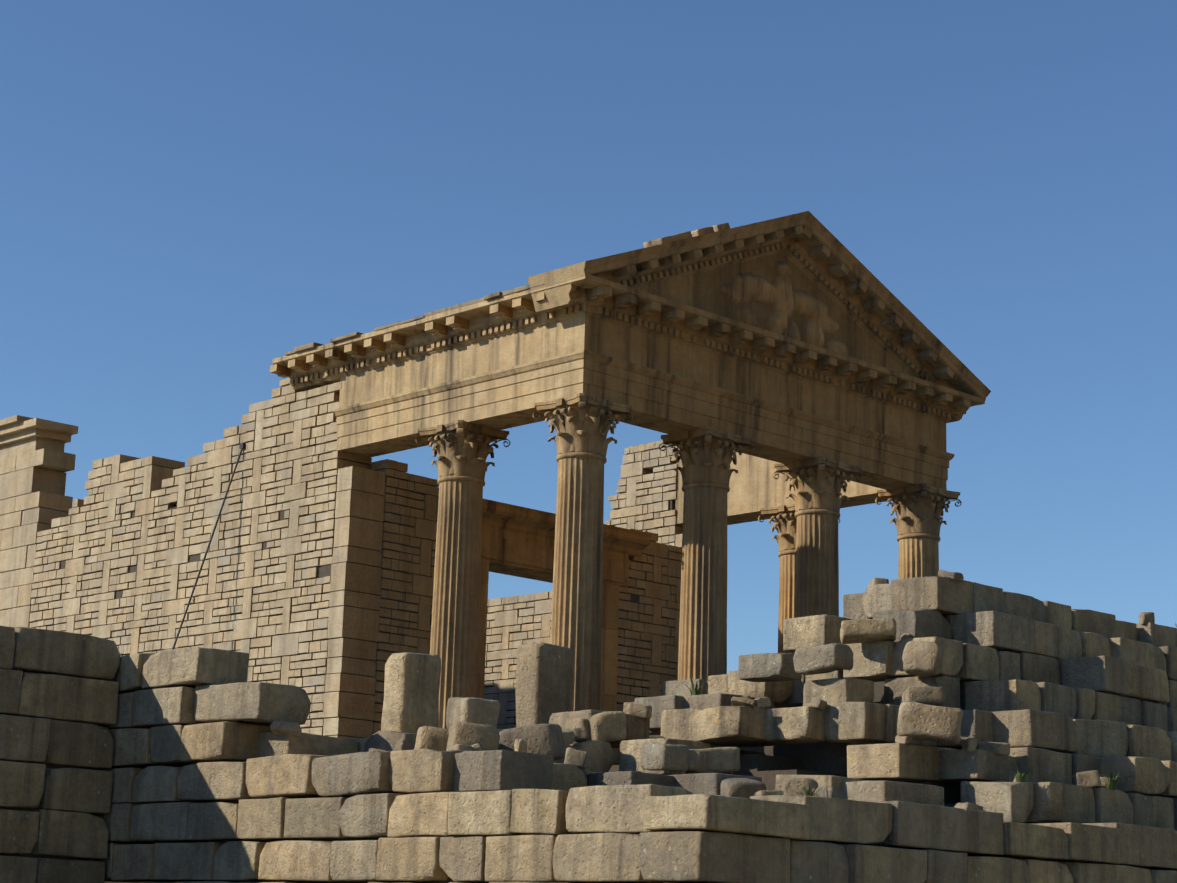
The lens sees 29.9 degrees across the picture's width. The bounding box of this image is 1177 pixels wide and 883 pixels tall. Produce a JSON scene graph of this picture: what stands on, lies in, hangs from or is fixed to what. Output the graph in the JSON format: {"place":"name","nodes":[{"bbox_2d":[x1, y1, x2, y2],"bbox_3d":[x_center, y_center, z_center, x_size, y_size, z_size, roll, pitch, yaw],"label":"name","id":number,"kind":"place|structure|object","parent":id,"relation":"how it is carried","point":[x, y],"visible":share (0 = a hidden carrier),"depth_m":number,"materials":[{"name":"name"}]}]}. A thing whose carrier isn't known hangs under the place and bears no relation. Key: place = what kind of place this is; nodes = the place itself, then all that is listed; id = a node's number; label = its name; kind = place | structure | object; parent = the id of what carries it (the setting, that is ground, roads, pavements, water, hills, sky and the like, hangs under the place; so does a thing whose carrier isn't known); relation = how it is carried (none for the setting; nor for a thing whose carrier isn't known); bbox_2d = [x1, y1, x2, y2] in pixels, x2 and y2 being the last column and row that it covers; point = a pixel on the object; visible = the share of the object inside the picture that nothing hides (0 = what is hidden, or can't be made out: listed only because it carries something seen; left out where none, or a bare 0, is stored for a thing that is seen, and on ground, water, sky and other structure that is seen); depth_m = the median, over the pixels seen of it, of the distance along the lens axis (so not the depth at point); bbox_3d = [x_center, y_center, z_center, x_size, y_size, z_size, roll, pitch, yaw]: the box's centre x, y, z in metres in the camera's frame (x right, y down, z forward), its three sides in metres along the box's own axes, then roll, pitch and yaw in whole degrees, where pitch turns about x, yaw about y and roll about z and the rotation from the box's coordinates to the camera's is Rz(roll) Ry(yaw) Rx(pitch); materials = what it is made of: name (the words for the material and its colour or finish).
{"place":"outdoors","nodes":[
{"label":"outdoors","id":0,"kind":"place"},
{"bbox_2d":[0,0,1176,673],"label":"sky","id":1,"kind":"structure","parent":0,"point":[195,195],"materials":[{"name":"blue"}]},
{"bbox_2d":[416,393,961,728],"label":"columns","id":2,"kind":"structure","parent":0,"point":[806,523],"depth_m":42.39,"materials":[{"name":"beige stone"}]},
{"bbox_2d":[270,211,990,524],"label":"pediment and entablature","id":3,"kind":"structure","parent":2,"relation":"on","point":[805,335],"depth_m":43.96,"materials":[{"name":"beige stone"}]},
{"bbox_3d":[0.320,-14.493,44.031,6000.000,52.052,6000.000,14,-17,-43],"label":"terrain","id":4,"kind":"structure","parent":0,"visible":0},
{"bbox_2d":[0,378,682,882],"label":"temple cella walls","id":5,"kind":"structure","parent":4,"relation":"on","point":[316,580],"depth_m":48.26,"materials":[{"name":"beige stone"}]},
{"bbox_2d":[172,443,244,648],"bbox_3d":[-9.291,5.915,46.141,3.488,12.316,0.154,5,-13,-13],"label":"bracing cable","id":6,"kind":"object","parent":5,"relation":"attached to","point":[242,446],"visible":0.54,"depth_m":47.24,"materials":[{"name":"grey metal"}]},
{"bbox_2d":[434,499,651,710],"bbox_3d":[-1.213,5.494,47.958,5.800,7.796,1.330,14,-17,-43],"label":"door frame","id":7,"kind":"object","parent":5,"relation":"attached to","point":[517,541],"visible":0.25,"depth_m":48.23,"materials":[{"name":"stone"}]},
{"bbox_2d":[0,680,971,882],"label":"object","id":8,"kind":"object","parent":4,"relation":"on","point":[767,764],"visible":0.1,"depth_m":32.33,"materials":[{"name":"beige stone"}]},
{"bbox_2d":[0,570,1176,882],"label":"fort wall ashlar blocks","id":9,"kind":"structure","parent":8,"relation":"on","point":[1066,704],"depth_m":31.55,"materials":[{"name":"stone"}]},
{"bbox_2d":[676,624,1176,795],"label":"weed tufts","id":10,"kind":"object","parent":9,"relation":"on","point":[1112,785],"visible":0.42,"depth_m":31.43,"materials":[{"name":"green plant"}]}
]}

